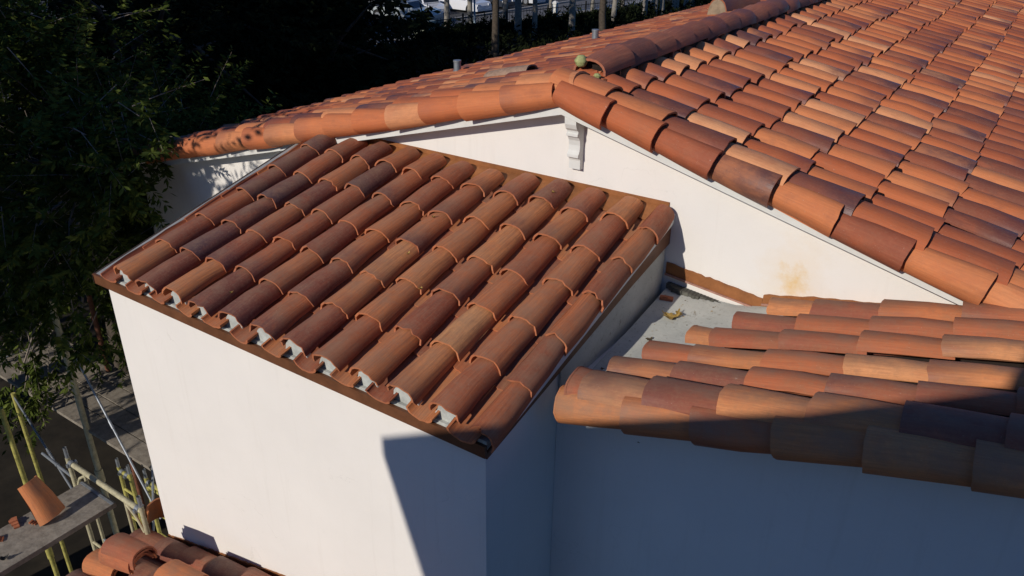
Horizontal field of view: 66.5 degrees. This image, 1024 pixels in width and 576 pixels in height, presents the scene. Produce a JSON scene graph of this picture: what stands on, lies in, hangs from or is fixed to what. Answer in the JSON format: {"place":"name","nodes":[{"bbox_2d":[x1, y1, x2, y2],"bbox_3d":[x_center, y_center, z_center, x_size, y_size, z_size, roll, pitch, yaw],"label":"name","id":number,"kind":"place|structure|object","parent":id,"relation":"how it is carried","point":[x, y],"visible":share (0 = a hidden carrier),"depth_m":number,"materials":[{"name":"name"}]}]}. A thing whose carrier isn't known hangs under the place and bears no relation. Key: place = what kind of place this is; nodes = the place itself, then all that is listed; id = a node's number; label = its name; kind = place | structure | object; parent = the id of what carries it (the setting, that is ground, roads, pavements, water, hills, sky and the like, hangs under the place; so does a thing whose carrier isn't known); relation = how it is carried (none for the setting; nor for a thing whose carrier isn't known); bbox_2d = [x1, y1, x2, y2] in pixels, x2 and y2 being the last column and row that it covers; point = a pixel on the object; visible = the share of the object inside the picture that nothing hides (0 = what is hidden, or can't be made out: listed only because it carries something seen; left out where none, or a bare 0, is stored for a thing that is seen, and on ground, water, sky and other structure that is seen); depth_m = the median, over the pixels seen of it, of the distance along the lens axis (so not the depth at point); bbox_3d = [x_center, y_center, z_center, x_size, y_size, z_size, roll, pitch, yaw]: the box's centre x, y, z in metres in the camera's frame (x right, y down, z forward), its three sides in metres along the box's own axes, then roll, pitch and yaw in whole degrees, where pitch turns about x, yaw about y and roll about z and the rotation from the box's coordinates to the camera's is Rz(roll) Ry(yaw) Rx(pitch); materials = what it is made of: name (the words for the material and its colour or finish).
{"place":"outdoors","nodes":[
{"label":"outdoors","id":0,"kind":"place"},
{"bbox_2d":[16,0,568,27],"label":"parking lot","id":1,"kind":"structure","parent":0,"point":[454,13],"depth_m":65.52,"materials":[{"name":"grey asphalt"}]},
{"bbox_2d":[370,0,443,19],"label":"parked pickup","id":2,"kind":"object","parent":1,"relation":"on","point":[415,4],"visible":0.21,"depth_m":58.94,"materials":[{"name":"grey paint"}]},
{"bbox_2d":[419,0,443,13],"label":"parked car","id":3,"kind":"object","parent":1,"relation":"on","point":[437,4],"visible":0.18,"depth_m":62.89,"materials":[{"name":"white paint"}]},
{"bbox_2d":[439,0,491,11],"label":"parked car","id":4,"kind":"object","parent":1,"relation":"on","point":[483,5],"visible":0.54,"depth_m":64.30,"materials":[{"name":"white paint"}]},
{"bbox_2d":[486,0,514,7],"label":"parked car","id":5,"kind":"object","parent":1,"relation":"on","point":[511,2],"visible":0.16,"depth_m":67.06,"materials":[{"name":"grey paint"}]},
{"bbox_2d":[522,0,545,4],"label":"parked car","id":6,"kind":"object","parent":1,"relation":"on","point":[526,2],"visible":0.54,"depth_m":69.52,"materials":[{"name":"grey paint"}]},
{"bbox_2d":[4,0,636,108],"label":"road","id":7,"kind":"structure","parent":0,"point":[559,5],"depth_m":66.53,"materials":[{"name":"grey asphalt"}]},
{"bbox_2d":[0,0,700,575],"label":"ground","id":8,"kind":"structure","parent":0,"point":[58,432],"depth_m":12.79,"materials":[{"name":"soil"}]},
{"bbox_2d":[0,407,59,575],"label":"scaffold pole","id":9,"kind":"object","parent":8,"relation":"on","point":[18,461],"visible":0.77,"depth_m":8.05,"materials":[{"name":"yellow metal"}]},
{"bbox_2d":[11,392,72,572],"bbox_3d":[-5.647,2.709,9.563,0.062,3.400,0.065,17,31,30],"label":"scaffold pole","id":10,"kind":"object","parent":8,"relation":"on","point":[36,464],"visible":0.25,"depth_m":9.16,"materials":[{"name":"yellow metal"}]},
{"bbox_2d":[14,397,72,488],"bbox_3d":[-4.845,1.731,8.180,0.032,0.323,2.249,-23,35,-39],"label":"cross brace","id":11,"kind":"object","parent":10,"relation":"attached to","point":[48,451],"visible":0.8,"depth_m":8.30,"materials":[{"name":"metal"}]},
{"bbox_2d":[47,299,118,534],"bbox_3d":[-4.848,2.207,9.187,0.087,4.650,0.092,17,31,30],"label":"scaffold pole","id":12,"kind":"object","parent":8,"relation":"on","point":[99,472],"visible":0.64,"depth_m":8.87,"materials":[{"name":"grey metal"}]},
{"bbox_2d":[3,350,146,443],"bbox_3d":[-4.998,1.380,9.363,3.890,0.051,0.225,17,31,30],"label":"scaffold plank","id":13,"kind":"object","parent":12,"relation":"attached to","point":[125,420],"visible":0.29,"depth_m":9.26,"materials":[{"name":"grey wood"}]},
{"bbox_2d":[0,357,150,470],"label":"scaffold plank","id":14,"kind":"object","parent":12,"relation":"attached to","point":[135,447],"visible":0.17,"depth_m":8.98,"materials":[{"name":"grey wood"}]},
{"bbox_2d":[62,333,160,518],"bbox_3d":[-4.218,1.440,8.219,1.582,1.616,0.032,22,34,37],"label":"cross brace","id":15,"kind":"object","parent":12,"relation":"attached to","point":[118,438],"visible":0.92,"depth_m":8.20,"materials":[{"name":"metal"}]},
{"bbox_2d":[62,447,149,550],"bbox_3d":[-3.543,3.371,7.568,1.150,4.040,0.090,17,31,30],"label":"scaffolding","id":16,"kind":"object","parent":8,"relation":"on","point":[132,507],"visible":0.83,"depth_m":6.74,"materials":[{"name":"beige metal"}]},
{"bbox_2d":[41,452,70,477],"bbox_3d":[-4.244,1.652,7.288,0.644,0.077,0.038,20,32,34],"label":"cross brace","id":17,"kind":"object","parent":16,"relation":"attached to","point":[58,465],"visible":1,"depth_m":7.28,"materials":[{"name":"metal"}]},
{"bbox_2d":[86,294,151,529],"bbox_3d":[-5.155,1.918,10.377,0.077,4.100,0.081,17,31,30],"label":"scaffold pole","id":18,"kind":"object","parent":8,"relation":"on","point":[101,343],"visible":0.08,"depth_m":9.74,"materials":[{"name":"grey metal"}]},
{"bbox_2d":[24,344,139,418],"bbox_3d":[-4.851,1.294,9.525,3.830,0.047,0.225,17,31,30],"label":"scaffold plank","id":19,"kind":"object","parent":18,"relation":"attached to","point":[118,396],"visible":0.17,"depth_m":9.62,"materials":[{"name":"grey wood"}]},
{"bbox_2d":[46,342,134,395],"bbox_3d":[-4.702,1.211,9.689,3.770,0.049,0.225,17,31,30],"label":"scaffold plank","id":20,"kind":"object","parent":18,"relation":"attached to","point":[113,378],"visible":0.02,"depth_m":9.84,"materials":[{"name":"grey wood"}]},
{"bbox_2d":[115,458,142,529],"bbox_3d":[-4.164,3.214,8.978,0.240,3.050,0.090,17,31,30],"label":"scaffolding","id":21,"kind":"object","parent":8,"relation":"on","point":[125,473],"visible":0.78,"depth_m":8.39,"materials":[{"name":"yellow metal"}]},
{"bbox_2d":[0,0,281,456],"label":"feathery tree","id":22,"kind":"object","parent":8,"relation":"on","point":[95,165],"visible":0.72,"depth_m":8.29,"materials":[{"name":"green plant"}]},
{"bbox_2d":[142,468,166,536],"bbox_3d":[-3.745,3.312,8.792,0.370,3.050,0.090,17,31,30],"label":"scaffolding","id":23,"kind":"object","parent":8,"relation":"on","point":[148,483],"visible":0.3,"depth_m":8.24,"materials":[{"name":"yellow metal"}]},
{"bbox_2d":[151,464,154,530],"bbox_3d":[-3.502,1.946,7.613,0.030,0.469,0.900,-8,28,-16],"label":"cross brace","id":24,"kind":"object","parent":23,"relation":"attached to","point":[152,489],"visible":0.6,"depth_m":7.59,"materials":[{"name":"metal"}]},
{"bbox_2d":[0,0,345,246],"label":"feathery tree","id":25,"kind":"object","parent":8,"relation":"on","point":[102,27],"visible":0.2,"depth_m":14.99,"materials":[{"name":"green plant"}]},
{"bbox_2d":[42,0,363,116],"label":"dense tree","id":26,"kind":"object","parent":8,"relation":"on","point":[242,31],"visible":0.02,"depth_m":20.42,"materials":[{"name":"green plant"}]},
{"bbox_2d":[97,0,380,64],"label":"dense tree","id":27,"kind":"object","parent":8,"relation":"on","point":[149,18],"depth_m":28.78,"materials":[{"name":"green plant"}]},
{"bbox_2d":[180,0,409,76],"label":"dense tree","id":28,"kind":"object","parent":8,"relation":"on","point":[391,47],"visible":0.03,"depth_m":26.67,"materials":[{"name":"green plant"}]},
{"bbox_2d":[154,0,461,128],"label":"dense tree","id":29,"kind":"object","parent":8,"relation":"on","point":[318,74],"visible":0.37,"depth_m":19.05,"materials":[{"name":"green plant"}]},
{"bbox_2d":[0,0,710,263],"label":"ground cover","id":30,"kind":"object","parent":8,"relation":"on","point":[463,55],"visible":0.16,"depth_m":49.37,"materials":[{"name":"green plant"}]},
{"bbox_2d":[444,0,449,25],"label":"palm tree","id":31,"kind":"object","parent":8,"relation":"on","point":[446,10],"visible":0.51,"depth_m":55.48,"materials":[{"name":"grey plant"}]},
{"bbox_2d":[411,18,514,48],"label":"hedge","id":32,"kind":"object","parent":8,"relation":"on","point":[474,28],"visible":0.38,"depth_m":50.59,"materials":[{"name":"green plant"}]},
{"bbox_2d":[467,0,472,23],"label":"palm tree","id":33,"kind":"object","parent":8,"relation":"on","point":[469,8],"visible":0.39,"depth_m":55.35,"materials":[{"name":"grey plant"}]},
{"bbox_2d":[365,0,581,33],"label":"kerb","id":34,"kind":"structure","parent":8,"relation":"on","point":[542,5],"depth_m":65.96,"materials":[{"name":"concrete"}]},
{"bbox_2d":[473,0,475,23],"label":"sign post","id":35,"kind":"object","parent":8,"relation":"on","point":[474,6],"visible":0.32,"depth_m":52.99,"materials":[{"name":"grey metal"}]},
{"bbox_2d":[491,0,498,57],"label":"shade tree","id":36,"kind":"object","parent":8,"relation":"on","point":[495,34],"visible":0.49,"depth_m":42.13,"materials":[{"name":"brown plant"}]},
{"bbox_2d":[502,0,507,18],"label":"palm tree","id":37,"kind":"object","parent":8,"relation":"on","point":[505,4],"visible":0.44,"depth_m":56.01,"materials":[{"name":"grey plant"}]},
{"bbox_2d":[513,0,521,40],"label":"palm tree","id":38,"kind":"object","parent":8,"relation":"on","point":[518,12],"visible":0.7,"depth_m":51.57,"materials":[{"name":"plant"}]},
{"bbox_2d":[531,0,537,39],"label":"palm tree","id":39,"kind":"object","parent":8,"relation":"on","point":[535,10],"visible":0.56,"depth_m":51.41,"materials":[{"name":"grey plant"}]},
{"bbox_2d":[66,0,1023,575],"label":"tiled house","id":40,"kind":"structure","parent":8,"relation":"on","point":[818,204],"depth_m":4.78,"materials":[{"name":"paint"}]},
{"bbox_2d":[145,497,164,523],"bbox_3d":[-3.039,1.918,6.640,0.184,0.310,0.235,17,31,30],"label":"loose roof tile","id":41,"kind":"object","parent":40,"relation":"on","point":[154,510],"visible":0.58,"depth_m":6.66,"materials":[{"name":"ceramic"}]},
{"bbox_2d":[483,64,537,76],"bbox_3d":[-0.013,-2.016,7.281,0.496,0.191,0.239,17,31,30],"label":"loose roof tile","id":42,"kind":"object","parent":40,"relation":"on","point":[502,71],"visible":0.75,"depth_m":7.21,"materials":[{"name":"grey ceramic"}]},
{"bbox_2d":[574,55,587,66],"bbox_3d":[0.473,-1.550,5.325,0.090,0.081,0.092,17,31,30],"label":"seed pod","id":43,"kind":"object","parent":40,"relation":"on","point":[580,60],"visible":1,"depth_m":5.30,"materials":[{"name":"green plant"}]},
{"bbox_2d":[659,295,672,301],"bbox_3d":[1.027,0.066,5.191,0.089,0.028,0.036,10,28,18],"label":"tile shard","id":44,"kind":"object","parent":40,"relation":"on","point":[666,298],"visible":1,"depth_m":5.18,"materials":[{"name":"ceramic"}]},
{"bbox_2d":[662,310,680,319],"bbox_3d":[1.018,0.172,4.997,0.121,0.038,0.083,6,27,10],"label":"dry leaf","id":45,"kind":"object","parent":40,"relation":"on","point":[670,316],"visible":1,"depth_m":5.01,"materials":[{"name":"yellow plant"}]},
{"bbox_2d":[436,0,671,28],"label":"picket fence","id":46,"kind":"object","parent":8,"relation":"on","point":[540,9],"visible":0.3,"depth_m":57.82,"materials":[{"name":"white metal"}]},
{"bbox_2d":[551,1,558,12],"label":"gate post","id":47,"kind":"object","parent":8,"relation":"on","point":[554,3],"visible":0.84,"depth_m":59.55,"materials":[{"name":"white paint"}]},
{"bbox_2d":[567,0,575,37],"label":"palm tree","id":48,"kind":"object","parent":8,"relation":"on","point":[572,8],"visible":0.57,"depth_m":51.87,"materials":[{"name":"grey plant"}]},
{"bbox_2d":[511,5,633,34],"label":"hedge","id":49,"kind":"object","parent":8,"relation":"on","point":[564,16],"visible":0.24,"depth_m":56.33,"materials":[{"name":"green plant"}]},
{"bbox_2d":[590,0,594,10],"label":"palm tree","id":50,"kind":"object","parent":8,"relation":"on","point":[592,5],"visible":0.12,"depth_m":62.70,"materials":[{"name":"grey plant"}]},
{"bbox_2d":[599,0,606,30],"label":"shade tree","id":51,"kind":"object","parent":8,"relation":"on","point":[602,16],"visible":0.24,"depth_m":38.77,"materials":[{"name":"brown plant"}]},
{"bbox_2d":[611,0,617,28],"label":"palm tree","id":52,"kind":"object","parent":8,"relation":"on","point":[614,8],"visible":0.53,"depth_m":56.64,"materials":[{"name":"grey plant"}]},
{"bbox_2d":[642,0,647,18],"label":"palm tree","id":53,"kind":"object","parent":8,"relation":"on","point":[645,5],"visible":0.37,"depth_m":60.28,"materials":[{"name":"grey plant"}]},
{"bbox_2d":[653,0,657,13],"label":"palm tree","id":54,"kind":"object","parent":8,"relation":"on","point":[655,2],"visible":0.41,"depth_m":60.81,"materials":[{"name":"grey plant"}]},
{"bbox_2d":[659,0,664,14],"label":"palm tree","id":55,"kind":"object","parent":8,"relation":"on","point":[662,4],"visible":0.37,"depth_m":61.38,"materials":[{"name":"grey plant"}]},
{"bbox_2d":[671,0,678,11],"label":"palm tree","id":56,"kind":"object","parent":8,"relation":"on","point":[676,2],"visible":0.29,"depth_m":63.17,"materials":[{"name":"grey plant"}]},
{"bbox_2d":[376,0,652,47],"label":"sidewalk","id":57,"kind":"structure","parent":0,"point":[626,3],"depth_m":67.76,"materials":[{"name":"concrete"}]},
{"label":"loose roof tile","id":58,"kind":"object","parent":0,"visible":0},
{"bbox_2d":[131,553,156,573],"bbox_3d":[-2.868,1.990,5.844,0.436,0.198,0.240,17,31,30],"label":"loose roof tile","id":59,"kind":"object","parent":58,"relation":"on","point":[138,558],"visible":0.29,"depth_m":5.70,"materials":[{"name":"ceramic"}]},
{"bbox_2d":[99,552,153,573],"bbox_3d":[-2.871,1.984,5.811,0.433,0.208,0.235,17,31,30],"label":"loose roof tile","id":60,"kind":"object","parent":59,"relation":"on","point":[113,564],"visible":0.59,"depth_m":5.72,"materials":[{"name":"ceramic"}]},
{"bbox_2d":[98,548,152,571],"bbox_3d":[-2.875,1.962,5.804,0.433,0.203,0.232,17,31,30],"label":"loose roof tile","id":61,"kind":"object","parent":60,"relation":"on","point":[124,564],"visible":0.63,"depth_m":5.74,"materials":[{"name":"ceramic"}]},
{"bbox_2d":[101,548,157,570],"bbox_3d":[-2.845,1.954,5.782,0.432,0.201,0.235,17,31,30],"label":"loose roof tile","id":62,"kind":"object","parent":61,"relation":"on","point":[143,551],"visible":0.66,"depth_m":5.66,"materials":[{"name":"ceramic"}]},
{"bbox_2d":[101,532,156,567],"bbox_3d":[-2.839,1.926,5.778,0.435,0.203,0.230,17,31,30],"label":"loose roof tile","id":63,"kind":"object","parent":62,"relation":"on","point":[125,547],"visible":1,"depth_m":5.73,"materials":[{"name":"ceramic"}]},
{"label":"loose roof tile","id":64,"kind":"object","parent":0,"visible":0},
{"bbox_2d":[82,548,135,575],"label":"loose roof tile","id":65,"kind":"object","parent":64,"relation":"on","point":[92,565],"visible":0.44,"depth_m":6.12,"materials":[{"name":"ceramic"}]},
{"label":"loose roof tile","id":66,"kind":"object","parent":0,"visible":0},
{"bbox_2d":[155,559,208,575],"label":"loose roof tile","id":67,"kind":"object","parent":66,"relation":"on","point":[175,567],"visible":1,"depth_m":5.55,"materials":[{"name":"ceramic"}]},
{"bbox_3d":[-4.717,4.135,6.004,1.150,4.040,0.090,17,31,30],"label":"scaffolding","id":68,"kind":"object","parent":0,"visible":0},
{"bbox_2d":[0,481,116,575],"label":"scaffold plank","id":69,"kind":"object","parent":68,"relation":"on","point":[84,503],"visible":1,"depth_m":6.41,"materials":[{"name":"grey wood"}]},
{"bbox_2d":[8,516,19,528],"bbox_3d":[-4.100,1.925,6.422,0.062,0.041,0.140,-19,33,-34],"label":"tile shard","id":70,"kind":"object","parent":69,"relation":"on","point":[13,522],"visible":1,"depth_m":6.40,"materials":[{"name":"ceramic"}]},
{"bbox_2d":[28,519,37,524],"bbox_3d":[-3.947,1.928,6.420,0.060,0.041,0.048,8,27,15],"label":"tile shard","id":71,"kind":"object","parent":69,"relation":"on","point":[32,522],"visible":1,"depth_m":6.42,"materials":[{"name":"ceramic"}]},
{"bbox_2d":[18,475,64,525],"bbox_3d":[-3.868,1.737,6.436,0.251,0.363,0.245,9,28,17],"label":"loose roof tile","id":72,"kind":"object","parent":69,"relation":"on","point":[44,503],"visible":1,"depth_m":6.39,"materials":[{"name":"ceramic"}]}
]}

